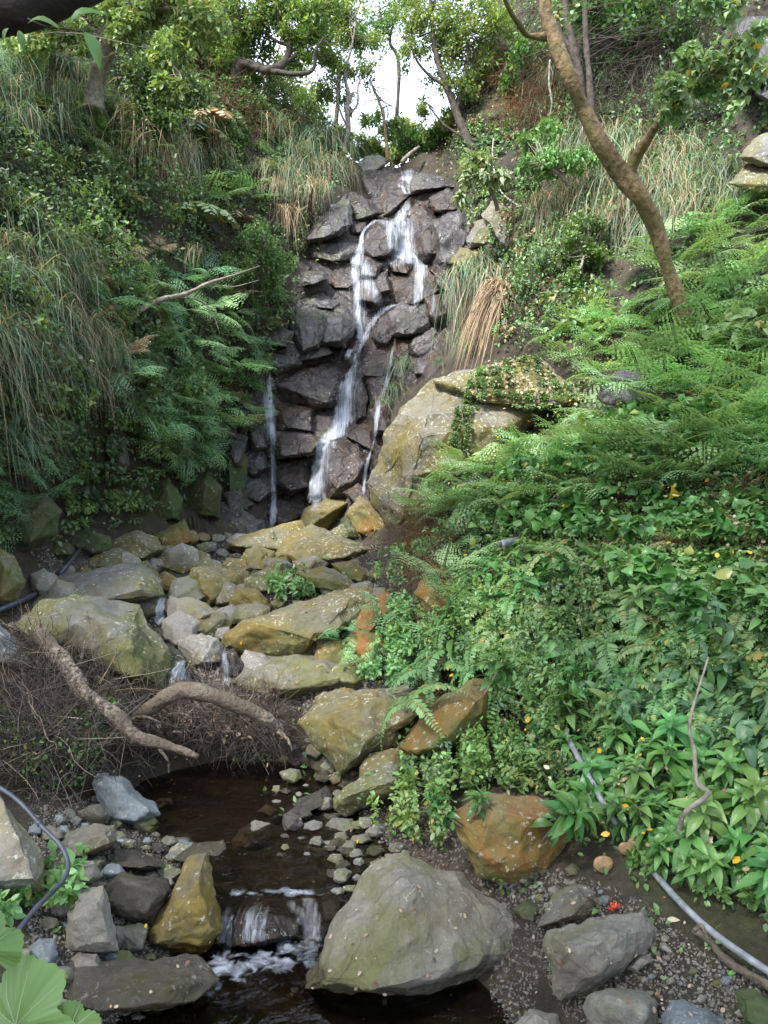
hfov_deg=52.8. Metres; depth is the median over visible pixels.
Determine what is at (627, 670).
shrub
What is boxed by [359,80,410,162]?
thin pole tree
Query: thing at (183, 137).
grass tuft
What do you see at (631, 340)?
fern
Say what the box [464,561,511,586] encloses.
sword fern
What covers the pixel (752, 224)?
fern
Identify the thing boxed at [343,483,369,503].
waterfall rock
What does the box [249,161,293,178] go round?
fern
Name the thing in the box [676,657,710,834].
bent branch
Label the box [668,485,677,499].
yellow leaf
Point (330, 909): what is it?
boulder
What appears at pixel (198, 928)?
boulder
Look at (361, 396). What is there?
waterfall rock
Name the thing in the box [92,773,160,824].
boulder
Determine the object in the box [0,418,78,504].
grass tuft
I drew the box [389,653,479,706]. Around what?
sword fern
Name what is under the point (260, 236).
shrub
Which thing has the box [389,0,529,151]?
bushy tree
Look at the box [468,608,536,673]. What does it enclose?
sword fern
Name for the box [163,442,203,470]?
fern
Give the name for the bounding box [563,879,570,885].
cobble
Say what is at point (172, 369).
fern
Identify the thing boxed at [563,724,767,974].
water pipe
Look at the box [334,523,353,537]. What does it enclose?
grass tuft
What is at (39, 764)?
twigs
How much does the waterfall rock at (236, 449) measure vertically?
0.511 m
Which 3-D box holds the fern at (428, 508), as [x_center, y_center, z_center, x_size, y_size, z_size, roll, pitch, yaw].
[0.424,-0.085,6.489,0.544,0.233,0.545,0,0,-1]
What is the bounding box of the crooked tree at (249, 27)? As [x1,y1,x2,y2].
[191,0,350,99]
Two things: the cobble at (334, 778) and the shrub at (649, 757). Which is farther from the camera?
the cobble at (334, 778)
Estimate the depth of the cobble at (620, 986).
2.54 m
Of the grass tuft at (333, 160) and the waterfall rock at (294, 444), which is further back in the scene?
the grass tuft at (333, 160)
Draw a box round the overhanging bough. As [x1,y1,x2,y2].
[0,0,110,69]
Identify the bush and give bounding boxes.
[185,28,339,154]
[330,121,355,155]
[347,130,389,161]
[395,119,432,158]
[420,117,450,147]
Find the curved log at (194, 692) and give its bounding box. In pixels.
[130,682,292,750]
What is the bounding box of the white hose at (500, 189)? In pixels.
[492,138,559,211]
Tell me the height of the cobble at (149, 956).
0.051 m
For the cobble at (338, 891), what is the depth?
3.04 m
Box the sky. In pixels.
[241,0,488,167]
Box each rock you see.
[52,541,71,555]
[57,572,87,579]
[73,531,111,555]
[95,548,122,567]
[111,530,165,560]
[121,923,148,952]
[141,561,159,576]
[153,519,193,545]
[156,628,166,641]
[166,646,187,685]
[167,596,217,619]
[168,843,188,854]
[177,633,220,667]
[198,612,234,636]
[214,581,236,605]
[215,604,235,618]
[221,648,243,676]
[222,558,253,571]
[223,488,247,511]
[227,432,247,467]
[229,587,270,610]
[231,506,261,533]
[232,403,256,432]
[245,473,273,502]
[246,450,269,478]
[248,423,267,453]
[251,567,282,583]
[252,556,287,570]
[262,548,275,556]
[264,491,307,525]
[266,339,301,375]
[267,326,293,347]
[270,430,321,458]
[270,560,282,570]
[273,359,350,411]
[273,403,314,431]
[274,454,309,495]
[288,300,328,354]
[298,270,329,285]
[299,292,339,308]
[300,346,332,361]
[302,199,352,242]
[305,239,362,263]
[306,460,321,506]
[310,424,340,440]
[313,409,338,432]
[315,687,354,703]
[319,430,371,499]
[321,306,357,347]
[325,818,354,830]
[329,347,344,360]
[330,261,360,288]
[331,525,360,537]
[331,561,368,582]
[342,339,365,367]
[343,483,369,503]
[344,423,373,450]
[346,495,383,535]
[347,630,391,665]
[349,191,383,221]
[350,220,368,234]
[350,349,392,380]
[352,255,382,278]
[352,375,368,423]
[354,590,391,631]
[357,278,381,303]
[358,217,398,259]
[359,748,401,777]
[360,166,405,197]
[366,374,392,408]
[368,404,390,436]
[371,270,391,293]
[371,308,392,347]
[372,731,398,752]
[379,178,411,216]
[379,257,389,272]
[388,301,434,337]
[389,253,415,274]
[393,279,439,304]
[394,339,410,367]
[404,172,453,194]
[406,201,439,264]
[408,189,440,206]
[408,325,438,357]
[424,294,447,324]
[428,188,461,213]
[432,210,468,270]
[433,263,450,292]
[450,247,478,267]
[512,899,540,923]
[515,1009,559,1023]
[627,954,650,972]
[660,942,672,953]
[734,988,767,1023]
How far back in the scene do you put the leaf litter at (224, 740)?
4.57 m
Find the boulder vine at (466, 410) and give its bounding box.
[448,352,583,458]
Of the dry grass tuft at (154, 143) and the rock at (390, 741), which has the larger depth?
the dry grass tuft at (154, 143)
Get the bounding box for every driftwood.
[0,597,308,794]
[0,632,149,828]
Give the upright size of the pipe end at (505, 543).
0.066 m
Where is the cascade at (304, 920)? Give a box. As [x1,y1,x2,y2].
[293,904,314,937]
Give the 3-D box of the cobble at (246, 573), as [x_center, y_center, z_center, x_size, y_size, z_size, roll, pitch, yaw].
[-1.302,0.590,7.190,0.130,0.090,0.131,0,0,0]
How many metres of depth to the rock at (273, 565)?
6.56 m
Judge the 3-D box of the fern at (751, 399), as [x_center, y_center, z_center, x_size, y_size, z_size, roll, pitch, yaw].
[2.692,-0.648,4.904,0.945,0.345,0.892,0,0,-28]
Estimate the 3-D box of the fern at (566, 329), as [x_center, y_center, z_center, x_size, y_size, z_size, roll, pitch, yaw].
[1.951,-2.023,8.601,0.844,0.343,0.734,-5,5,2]
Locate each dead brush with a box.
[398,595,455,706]
[474,34,573,140]
[496,278,580,343]
[522,0,731,135]
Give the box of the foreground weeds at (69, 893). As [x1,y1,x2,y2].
[0,839,91,931]
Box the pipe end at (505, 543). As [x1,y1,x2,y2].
[497,536,523,547]
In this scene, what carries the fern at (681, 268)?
on the terrain
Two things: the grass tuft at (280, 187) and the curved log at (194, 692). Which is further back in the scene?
the grass tuft at (280, 187)
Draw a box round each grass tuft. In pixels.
[0,36,71,116]
[0,37,64,133]
[0,41,29,93]
[0,68,60,179]
[0,91,55,150]
[0,189,76,273]
[0,222,58,285]
[0,238,55,314]
[0,247,96,370]
[0,253,87,375]
[0,277,46,329]
[0,290,64,375]
[0,304,64,416]
[0,308,63,396]
[0,325,83,450]
[0,333,72,439]
[0,348,39,442]
[0,356,85,450]
[0,408,78,474]
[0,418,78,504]
[1,93,88,190]
[1,228,81,292]
[1,278,67,343]
[2,306,72,415]
[3,287,111,414]
[4,223,105,312]
[5,322,112,405]
[5,329,94,401]
[10,288,108,392]
[14,73,76,134]
[20,338,75,415]
[22,312,88,381]
[23,344,93,430]
[26,252,93,316]
[32,92,106,171]
[35,319,120,411]
[38,49,118,115]
[39,219,114,297]
[41,40,118,122]
[42,66,110,127]
[47,253,117,323]
[47,299,125,382]
[51,299,131,421]
[54,359,141,440]
[55,244,127,289]
[55,287,108,364]
[55,315,148,413]
[62,350,127,437]
[64,63,135,136]
[64,337,140,424]
[78,313,144,438]
[96,95,184,207]
[102,117,167,185]
[116,97,193,202]
[119,129,194,201]
[142,291,176,328]
[144,141,206,210]
[151,131,221,214]
[157,121,212,183]
[167,239,212,292]
[171,136,212,184]
[176,110,213,166]
[183,110,234,160]
[191,130,250,188]
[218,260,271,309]
[241,155,283,190]
[242,155,311,229]
[242,255,285,316]
[260,108,319,172]
[261,175,299,217]
[267,128,328,193]
[268,146,333,214]
[268,199,325,261]
[269,161,308,200]
[273,170,344,233]
[291,117,335,159]
[299,139,332,171]
[301,154,341,185]
[305,151,355,194]
[306,125,372,183]
[308,146,365,190]
[309,152,355,186]
[313,116,373,161]
[324,151,372,194]
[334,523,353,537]
[342,161,371,190]
[362,391,399,428]
[374,352,415,394]
[378,378,412,412]
[420,258,479,356]
[428,328,465,351]
[428,354,452,377]
[443,245,507,346]
[445,337,476,361]
[449,280,522,369]
[451,275,511,352]
[452,256,515,340]
[489,181,570,260]
[506,187,575,266]
[508,70,546,107]
[513,87,560,130]
[514,116,587,187]
[517,57,563,100]
[521,171,597,232]
[532,120,635,210]
[536,216,598,256]
[543,188,601,234]
[544,145,623,221]
[547,57,591,104]
[549,161,602,220]
[551,201,629,256]
[557,152,658,251]
[559,113,625,183]
[560,96,608,127]
[576,176,652,218]
[577,131,637,191]
[577,191,642,252]
[579,107,649,149]
[583,108,688,174]
[583,192,640,245]
[585,64,625,94]
[585,176,624,213]
[586,187,636,251]
[590,131,677,204]
[591,148,669,210]
[595,96,621,126]
[598,158,699,236]
[599,201,643,250]
[600,211,664,262]
[604,183,679,259]
[606,143,661,197]
[608,159,697,243]
[617,156,677,204]
[622,179,662,228]
[622,188,702,264]
[624,125,731,191]
[630,124,695,178]
[636,141,694,211]
[637,143,683,187]
[641,135,712,195]
[647,181,716,237]
[654,163,716,220]
[656,179,698,215]
[657,161,736,219]
[659,159,705,195]
[659,192,736,238]
[665,141,721,183]
[675,139,747,217]
[675,142,718,199]
[679,175,767,236]
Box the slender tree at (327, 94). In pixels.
[312,0,391,165]
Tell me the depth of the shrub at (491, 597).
4.58 m
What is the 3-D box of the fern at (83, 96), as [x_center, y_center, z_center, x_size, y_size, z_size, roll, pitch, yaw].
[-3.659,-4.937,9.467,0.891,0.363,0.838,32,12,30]
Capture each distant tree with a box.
[257,48,335,119]
[287,81,337,128]
[299,0,374,123]
[358,0,413,166]
[381,111,427,166]
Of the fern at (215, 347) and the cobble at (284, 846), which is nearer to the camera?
the cobble at (284, 846)
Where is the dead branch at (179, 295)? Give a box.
[125,266,259,332]
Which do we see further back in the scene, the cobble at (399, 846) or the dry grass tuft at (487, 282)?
the dry grass tuft at (487, 282)
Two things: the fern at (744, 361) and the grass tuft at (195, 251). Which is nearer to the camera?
the fern at (744, 361)
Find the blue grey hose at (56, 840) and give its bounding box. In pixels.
[0,785,70,930]
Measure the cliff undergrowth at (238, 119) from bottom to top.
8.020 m
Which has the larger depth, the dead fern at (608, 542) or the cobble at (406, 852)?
the dead fern at (608, 542)
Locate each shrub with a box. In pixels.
[116,53,219,149]
[217,214,297,301]
[421,784,461,830]
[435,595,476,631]
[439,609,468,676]
[450,147,513,211]
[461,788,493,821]
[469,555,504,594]
[470,642,518,698]
[472,591,507,618]
[486,659,521,706]
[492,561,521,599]
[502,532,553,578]
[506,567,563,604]
[514,113,600,186]
[528,790,607,848]
[540,794,590,843]
[542,683,584,738]
[544,732,591,775]
[547,689,590,739]
[548,697,565,731]
[551,775,581,793]
[552,207,614,293]
[554,772,604,815]
[564,801,608,838]
[567,751,617,794]
[574,679,607,710]
[586,787,609,820]
[587,711,621,748]
[589,750,595,759]
[590,697,633,726]
[596,595,621,626]
[597,723,641,762]
[601,763,627,803]
[603,788,639,840]
[613,754,646,789]
[615,664,650,692]
[617,712,650,750]
[618,581,660,623]
[618,793,665,850]
[621,759,664,797]
[624,753,645,775]
[634,690,652,713]
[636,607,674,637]
[636,734,688,779]
[637,739,691,790]
[637,740,666,772]
[638,653,665,677]
[642,792,666,835]
[645,837,680,880]
[649,818,679,862]
[651,707,702,746]
[658,781,678,804]
[663,764,713,808]
[663,810,716,874]
[666,779,729,843]
[670,743,721,780]
[670,842,707,889]
[673,794,691,811]
[674,731,721,756]
[682,595,731,633]
[682,841,731,893]
[690,774,733,850]
[698,571,715,583]
[700,747,744,788]
[701,622,748,654]
[707,785,726,808]
[709,726,759,772]
[709,818,757,892]
[710,780,722,789]
[713,824,753,868]
[723,778,764,830]
[723,788,763,829]
[726,858,753,879]
[728,677,767,718]
[730,734,764,772]
[732,762,767,832]
[733,857,767,912]
[738,831,767,862]
[742,837,767,898]
[758,670,767,690]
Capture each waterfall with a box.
[266,376,275,524]
[310,358,356,496]
[354,227,365,337]
[362,459,368,490]
[394,210,423,302]
[402,172,409,192]
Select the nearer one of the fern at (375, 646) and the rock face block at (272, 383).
the fern at (375, 646)
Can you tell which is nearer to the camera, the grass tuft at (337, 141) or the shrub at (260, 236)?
the shrub at (260, 236)
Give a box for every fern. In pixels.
[0,443,48,482]
[0,479,28,508]
[0,489,40,553]
[0,497,31,519]
[1,457,50,495]
[3,472,84,501]
[21,424,62,480]
[39,464,72,477]
[41,96,113,155]
[66,81,114,136]
[69,100,139,136]
[75,113,135,170]
[81,271,156,308]
[84,294,154,368]
[85,261,127,289]
[89,123,169,170]
[91,343,165,401]
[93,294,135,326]
[95,266,152,291]
[98,144,130,167]
[101,224,152,267]
[102,184,148,202]
[102,334,158,363]
[112,307,177,382]
[116,261,174,288]
[120,279,176,312]
[120,392,184,443]
[121,399,200,438]
[122,397,177,435]
[123,417,186,443]
[127,395,194,440]
[128,306,176,332]
[130,334,160,368]
[132,359,159,383]
[132,362,174,410]
[133,328,192,351]
[136,423,200,468]
[139,418,199,451]
[141,142,180,160]
[142,234,177,253]
[148,298,192,349]
[149,292,188,317]
[149,367,198,406]
[154,399,221,447]
[154,409,196,429]
[156,267,212,291]
[158,345,196,389]
[158,355,221,408]
[159,313,226,368]
[162,290,232,317]
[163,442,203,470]
[165,425,233,484]
[167,388,224,439]
[172,290,248,336]
[173,250,242,276]
[173,357,221,394]
[178,331,246,365]
[178,365,237,406]
[178,408,230,470]
[180,414,234,437]
[182,165,234,181]
[183,267,240,291]
[185,340,228,373]
[187,167,248,202]
[195,352,242,372]
[197,216,220,224]
[198,162,252,195]
[208,383,239,397]
[209,342,276,373]
[210,304,266,349]
[210,407,268,427]
[212,411,245,431]
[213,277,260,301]
[215,290,259,336]
[216,146,257,182]
[218,261,287,304]
[219,382,277,428]
[224,171,283,200]
[228,385,251,404]
[229,365,274,398]
[231,163,277,184]
[232,309,285,362]
[233,139,280,172]
[238,345,269,367]
[242,291,274,319]
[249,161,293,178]
[255,138,285,162]
[261,142,320,170]
[318,630,360,641]
[320,603,359,637]
[324,638,352,647]
[338,636,380,664]
[356,590,414,624]
[356,625,397,659]
[362,614,427,633]
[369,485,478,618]
[378,661,423,677]
[380,682,471,754]
[381,488,436,507]
[383,656,439,690]
[389,616,431,651]
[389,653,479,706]
[392,541,497,575]
[393,473,459,495]
[398,583,471,637]
[403,561,494,589]
[404,487,468,513]
[405,500,486,566]
[408,475,499,502]
[409,495,450,514]
[410,496,488,516]
[412,619,471,694]
[414,468,462,482]
[415,485,486,524]
[415,577,506,636]
[419,565,500,612]
[422,440,506,481]
[422,450,505,483]
[422,468,511,501]
[428,601,482,664]
[429,481,502,510]
[432,512,516,545]
[437,554,527,614]
[443,542,497,571]
[447,620,504,677]
[448,654,491,691]
[454,434,541,473]
[454,441,531,471]
[457,587,529,645]
[464,472,522,504]
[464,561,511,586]
[465,480,554,509]
[468,462,588,497]
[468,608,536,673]
[470,439,514,453]
[470,634,552,677]
[481,576,557,632]
[484,647,556,696]
[486,656,555,737]
[490,551,539,595]
[492,422,542,447]
[500,443,545,462]
[500,606,567,649]
[502,458,563,486]
[503,430,565,447]
[509,539,585,573]
[514,461,591,492]
[515,442,563,461]
[516,593,590,646]
[517,474,593,512]
[522,450,612,484]
[522,574,569,604]
[523,320,582,344]
[524,663,590,692]
[525,636,607,686]
[530,625,587,690]
[531,414,607,444]
[534,415,588,443]
[535,444,600,468]
[536,328,620,358]
[540,315,589,336]
[540,433,655,479]
[543,453,637,496]
[549,604,592,637]
[551,289,620,316]
[552,382,666,426]
[555,416,609,443]
[555,432,615,460]
[555,461,664,499]
[555,554,593,573]
[556,433,645,476]
[562,401,653,429]
[564,425,631,454]
[565,347,644,381]
[566,573,606,611]
[569,317,628,339]
[569,359,664,395]
[569,452,675,479]
[569,629,643,683]
[570,333,648,356]
[576,405,666,437]
[576,557,623,584]
[577,665,612,715]
[578,290,647,321]
[578,423,658,448]
[579,536,622,550]
[579,585,660,647]
[580,604,628,633]
[581,414,682,443]
[583,417,726,454]
[590,401,666,434]
[590,437,700,478]
[593,389,721,435]
[594,382,673,409]
[594,431,686,478]
[595,342,705,392]
[595,624,683,668]
[597,295,687,340]
[597,664,661,740]
[601,325,688,372]
[602,555,636,589]
[602,591,675,648]
[608,233,688,264]
[610,279,698,325]
[610,630,682,687]
[611,371,735,414]
[611,654,661,691]
[612,326,648,350]
[614,231,728,273]
[615,310,705,349]
[618,396,680,419]
[619,214,723,253]
[622,260,702,310]
[623,313,701,335]
[624,415,766,467]
[628,419,684,442]
[629,413,693,435]
[630,449,728,479]
[633,351,719,394]
[634,263,747,318]
[635,422,743,463]
[637,308,740,369]
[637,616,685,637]
[639,630,696,696]
[641,257,755,292]
[641,563,692,594]
[642,363,731,394]
[642,410,713,451]
[642,689,675,737]
[644,436,753,473]
[645,663,672,709]
[646,621,728,654]
[647,596,725,627]
[647,632,699,665]
[648,517,727,551]
[648,609,688,630]
[648,697,716,741]
[649,443,755,483]
[649,565,723,610]
[653,332,725,361]
[654,692,742,731]
[655,668,698,711]
[658,342,754,395]
[660,250,763,320]
[661,306,729,336]
[663,359,750,388]
[665,340,767,372]
[665,391,698,401]
[665,402,764,433]
[666,406,767,436]
[667,398,751,420]
[668,313,767,357]
[669,277,766,331]
[669,388,747,416]
[670,235,732,258]
[674,195,750,231]
[675,397,763,424]
[675,709,719,742]
[676,217,766,259]
[676,404,766,453]
[676,660,757,690]
[677,432,765,456]
[678,239,767,278]
[679,607,728,631]
[682,374,767,419]
[682,448,767,484]
[684,194,752,220]
[687,350,766,378]
[690,346,767,385]
[692,375,757,413]
[694,329,767,349]
[694,725,767,774]
[696,213,767,239]
[697,415,767,453]
[698,179,767,205]
[699,251,767,283]
[700,342,767,360]
[700,692,737,724]
[702,369,766,392]
[703,411,767,447]
[704,352,752,371]
[705,466,765,496]
[705,705,722,731]
[706,627,767,677]
[708,603,766,643]
[709,454,767,473]
[710,386,767,424]
[711,448,767,492]
[712,287,767,309]
[712,408,767,437]
[713,238,767,258]
[715,645,767,680]
[715,720,729,732]
[717,427,767,450]
[718,435,767,467]
[720,324,767,352]
[720,364,767,423]
[721,409,767,424]
[722,354,767,384]
[722,591,760,602]
[724,617,766,656]
[726,267,762,298]
[727,362,767,393]
[727,582,758,610]
[728,440,767,470]
[728,512,767,547]
[732,661,767,689]
[732,671,767,716]
[734,194,767,216]
[734,241,767,254]
[735,205,765,233]
[735,258,761,265]
[743,642,767,679]
[745,274,767,302]
[745,548,765,561]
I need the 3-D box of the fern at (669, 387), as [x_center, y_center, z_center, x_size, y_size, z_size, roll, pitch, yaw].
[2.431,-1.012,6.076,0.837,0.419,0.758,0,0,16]
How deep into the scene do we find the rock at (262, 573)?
6.32 m
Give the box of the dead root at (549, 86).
[548,60,552,114]
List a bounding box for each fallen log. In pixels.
[33,619,198,772]
[400,146,419,163]
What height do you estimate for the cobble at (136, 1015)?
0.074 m
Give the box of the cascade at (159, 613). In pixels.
[156,598,162,622]
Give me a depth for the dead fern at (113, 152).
9.31 m
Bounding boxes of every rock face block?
[220,502,229,510]
[245,497,254,508]
[256,401,277,420]
[258,519,266,529]
[263,368,270,374]
[266,377,275,391]
[268,347,278,354]
[289,286,308,300]
[302,266,311,275]
[318,261,340,271]
[340,194,352,214]
[341,427,351,431]
[363,447,370,455]
[365,304,374,311]
[365,472,370,486]
[368,197,381,210]
[379,292,390,301]
[385,304,393,309]
[392,369,404,380]
[399,199,412,215]
[414,359,428,375]
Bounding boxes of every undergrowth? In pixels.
[0,0,372,561]
[113,18,352,186]
[257,445,767,979]
[365,248,767,578]
[424,0,767,356]
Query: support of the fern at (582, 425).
on the terrain
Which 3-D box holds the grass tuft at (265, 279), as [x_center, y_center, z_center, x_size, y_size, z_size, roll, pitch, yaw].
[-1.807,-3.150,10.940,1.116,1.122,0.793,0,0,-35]
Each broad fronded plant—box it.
[168,201,241,230]
[180,116,227,141]
[190,107,233,124]
[220,208,262,226]
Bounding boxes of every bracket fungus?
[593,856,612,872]
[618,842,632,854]
[628,837,635,848]
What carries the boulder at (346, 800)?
on the terrain
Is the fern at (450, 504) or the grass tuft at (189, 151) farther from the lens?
the grass tuft at (189, 151)
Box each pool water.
[115,939,511,1023]
[134,760,394,901]
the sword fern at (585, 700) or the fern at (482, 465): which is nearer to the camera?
the sword fern at (585, 700)
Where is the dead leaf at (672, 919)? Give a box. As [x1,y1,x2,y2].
[667,917,679,921]
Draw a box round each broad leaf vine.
[416,382,767,640]
[499,587,767,896]
[532,274,767,382]
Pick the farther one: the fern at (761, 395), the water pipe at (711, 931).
the fern at (761, 395)
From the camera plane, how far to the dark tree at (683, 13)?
10.52 m
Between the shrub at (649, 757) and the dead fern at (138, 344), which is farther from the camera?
the dead fern at (138, 344)
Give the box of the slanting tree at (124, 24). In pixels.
[0,0,238,116]
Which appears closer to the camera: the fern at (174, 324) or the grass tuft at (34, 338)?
the grass tuft at (34, 338)
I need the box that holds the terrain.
[0,0,767,1023]
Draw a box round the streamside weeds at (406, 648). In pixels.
[338,589,442,686]
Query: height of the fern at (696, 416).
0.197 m
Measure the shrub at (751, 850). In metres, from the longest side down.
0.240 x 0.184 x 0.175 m
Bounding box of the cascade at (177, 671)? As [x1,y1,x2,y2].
[172,663,182,682]
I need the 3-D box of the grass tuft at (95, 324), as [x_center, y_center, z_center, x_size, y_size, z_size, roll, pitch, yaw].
[-2.695,-1.396,7.110,0.838,1.176,1.138,0,0,-8]
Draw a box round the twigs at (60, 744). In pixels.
[0,679,130,798]
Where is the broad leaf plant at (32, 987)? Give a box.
[0,910,101,1023]
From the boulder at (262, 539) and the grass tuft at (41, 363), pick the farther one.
the boulder at (262, 539)
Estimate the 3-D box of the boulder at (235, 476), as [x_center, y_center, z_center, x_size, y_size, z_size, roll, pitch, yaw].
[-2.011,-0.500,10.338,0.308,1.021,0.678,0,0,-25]
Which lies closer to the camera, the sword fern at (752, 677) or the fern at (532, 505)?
the sword fern at (752, 677)
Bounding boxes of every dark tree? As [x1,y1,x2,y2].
[496,0,653,149]
[582,0,719,153]
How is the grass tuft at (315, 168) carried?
on the terrain
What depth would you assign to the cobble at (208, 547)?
8.29 m
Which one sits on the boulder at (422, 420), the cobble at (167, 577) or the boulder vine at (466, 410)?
the boulder vine at (466, 410)
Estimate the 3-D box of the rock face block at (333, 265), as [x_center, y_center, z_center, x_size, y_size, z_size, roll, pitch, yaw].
[-0.919,-3.817,12.109,0.591,0.482,0.542,0,0,10]
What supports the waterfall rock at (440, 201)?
on the terrain
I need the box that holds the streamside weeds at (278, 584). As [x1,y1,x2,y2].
[264,561,319,601]
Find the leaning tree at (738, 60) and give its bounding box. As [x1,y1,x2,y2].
[503,0,767,340]
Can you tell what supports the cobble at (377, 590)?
on the terrain
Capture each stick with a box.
[573,882,602,905]
[692,923,767,990]
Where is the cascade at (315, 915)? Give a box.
[305,898,316,928]
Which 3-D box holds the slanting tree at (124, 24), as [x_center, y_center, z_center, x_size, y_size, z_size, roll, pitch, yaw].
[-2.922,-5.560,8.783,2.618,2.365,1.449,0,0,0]
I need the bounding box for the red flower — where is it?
[607,899,621,910]
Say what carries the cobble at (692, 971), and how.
on the terrain
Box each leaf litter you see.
[23,536,388,819]
[110,813,740,1020]
[129,693,282,766]
[423,335,764,870]
[486,354,573,396]
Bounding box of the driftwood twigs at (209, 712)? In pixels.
[127,666,296,756]
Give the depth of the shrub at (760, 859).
2.52 m
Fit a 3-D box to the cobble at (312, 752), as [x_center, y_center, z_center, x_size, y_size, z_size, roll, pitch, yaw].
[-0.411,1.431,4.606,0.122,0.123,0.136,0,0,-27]
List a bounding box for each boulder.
[0,549,25,605]
[0,625,30,667]
[0,795,44,897]
[7,493,61,551]
[13,594,171,694]
[32,563,164,606]
[53,860,102,883]
[58,823,116,857]
[59,953,218,1016]
[65,885,118,954]
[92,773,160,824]
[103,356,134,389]
[104,426,129,467]
[104,872,171,924]
[106,849,162,871]
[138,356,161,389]
[147,853,222,953]
[149,545,210,573]
[151,478,182,520]
[171,840,226,863]
[186,471,221,519]
[188,566,243,606]
[223,584,372,655]
[224,450,247,493]
[226,520,305,551]
[227,903,301,946]
[228,653,343,698]
[251,820,269,830]
[275,524,370,563]
[287,785,331,812]
[295,566,354,590]
[297,684,437,773]
[300,498,346,529]
[305,853,514,995]
[321,901,346,921]
[323,840,355,847]
[333,761,407,813]
[358,155,387,172]
[367,355,580,533]
[397,678,492,757]
[414,574,457,625]
[454,793,567,884]
[466,219,490,247]
[481,201,508,244]
[536,883,595,927]
[542,912,657,1000]
[582,988,657,1023]
[596,369,653,405]
[661,999,724,1023]
[728,163,767,193]
[731,16,767,92]
[740,133,767,166]
[755,86,767,106]
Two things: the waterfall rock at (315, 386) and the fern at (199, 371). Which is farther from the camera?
the waterfall rock at (315, 386)
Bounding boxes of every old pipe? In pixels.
[0,591,38,612]
[57,548,81,574]
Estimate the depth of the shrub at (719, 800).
2.81 m
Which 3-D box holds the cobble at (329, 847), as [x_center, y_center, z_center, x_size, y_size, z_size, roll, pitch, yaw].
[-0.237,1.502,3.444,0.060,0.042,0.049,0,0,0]
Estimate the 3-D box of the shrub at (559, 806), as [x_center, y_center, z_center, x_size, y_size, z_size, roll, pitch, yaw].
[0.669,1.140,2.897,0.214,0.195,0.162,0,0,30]
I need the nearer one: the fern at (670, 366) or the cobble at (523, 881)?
the cobble at (523, 881)
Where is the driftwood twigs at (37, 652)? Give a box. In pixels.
[0,601,171,805]
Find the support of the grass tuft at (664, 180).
on the terrain
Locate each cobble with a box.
[21,948,32,955]
[23,898,38,906]
[28,823,41,835]
[28,938,57,962]
[30,568,57,595]
[39,825,63,841]
[39,917,58,929]
[44,870,51,884]
[48,579,75,596]
[49,903,68,917]
[54,814,65,823]
[58,966,73,984]
[59,565,75,574]
[59,825,69,835]
[61,921,67,929]
[63,808,75,817]
[69,952,100,966]
[70,816,81,824]
[77,804,106,824]
[80,567,91,571]
[85,880,106,886]
[89,554,98,568]
[90,795,97,802]
[90,856,104,865]
[101,864,124,879]
[103,952,117,960]
[109,845,116,850]
[110,821,122,827]
[115,925,124,944]
[115,950,136,959]
[116,831,126,839]
[122,551,141,563]
[122,838,134,848]
[131,1011,144,1019]
[133,596,166,618]
[133,817,159,833]
[135,955,145,959]
[141,845,150,850]
[142,837,151,845]
[145,871,157,876]
[145,953,156,960]
[149,557,163,572]
[150,831,160,836]
[151,843,165,853]
[153,864,180,880]
[159,571,176,592]
[161,609,200,649]
[161,835,178,846]
[163,543,199,577]
[165,598,167,613]
[165,852,177,861]
[166,877,174,887]
[167,576,204,601]
[177,837,190,845]
[190,530,198,545]
[192,557,221,566]
[197,532,210,541]
[197,542,216,553]
[197,619,205,633]
[211,534,225,542]
[214,626,229,639]
[215,548,228,556]
[224,532,232,538]
[226,533,244,551]
[232,603,269,623]
[240,571,249,577]
[240,650,268,668]
[241,545,267,565]
[243,575,272,593]
[264,558,292,572]
[269,529,277,552]
[270,599,284,608]
[272,785,279,792]
[279,755,288,761]
[279,768,301,782]
[280,788,290,793]
[280,833,288,837]
[281,844,288,849]
[282,811,303,830]
[287,576,293,594]
[292,556,329,570]
[292,760,300,764]
[298,808,311,817]
[303,820,322,830]
[305,744,322,759]
[309,836,323,845]
[314,639,351,663]
[315,770,330,782]
[318,797,332,810]
[320,589,331,594]
[320,759,335,774]
[323,813,339,819]
[324,844,336,850]
[326,869,335,877]
[327,560,342,566]
[327,854,343,862]
[329,772,342,783]
[329,837,344,848]
[331,790,340,796]
[331,887,343,894]
[332,660,372,687]
[333,868,351,878]
[333,871,347,883]
[334,831,348,839]
[335,860,350,868]
[336,847,346,852]
[338,812,354,816]
[341,847,361,856]
[343,885,355,891]
[346,631,353,642]
[346,849,363,857]
[350,581,373,587]
[350,771,357,776]
[350,834,371,843]
[351,820,360,829]
[352,874,360,880]
[353,857,364,865]
[357,817,372,829]
[365,827,383,836]
[366,567,385,580]
[366,845,384,856]
[372,823,387,831]
[373,587,386,596]
[384,809,396,822]
[388,842,407,851]
[389,842,405,852]
[401,850,410,855]
[519,879,528,883]
[519,887,528,892]
[534,894,543,901]
[539,869,548,875]
[548,885,558,894]
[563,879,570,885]
[565,863,579,875]
[598,895,609,904]
[616,982,626,988]
[641,976,647,983]
[660,934,668,942]
[667,977,674,984]
[688,967,697,975]
[697,994,705,1003]
[712,979,722,987]
[720,976,732,985]
[724,1018,731,1023]
[734,1009,742,1017]
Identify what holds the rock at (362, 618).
on the terrain
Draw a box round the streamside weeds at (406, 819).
[365,727,567,853]
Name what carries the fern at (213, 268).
on the terrain
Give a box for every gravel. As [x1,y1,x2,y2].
[25,787,182,1023]
[31,541,414,714]
[337,765,575,1023]
[526,877,767,1023]

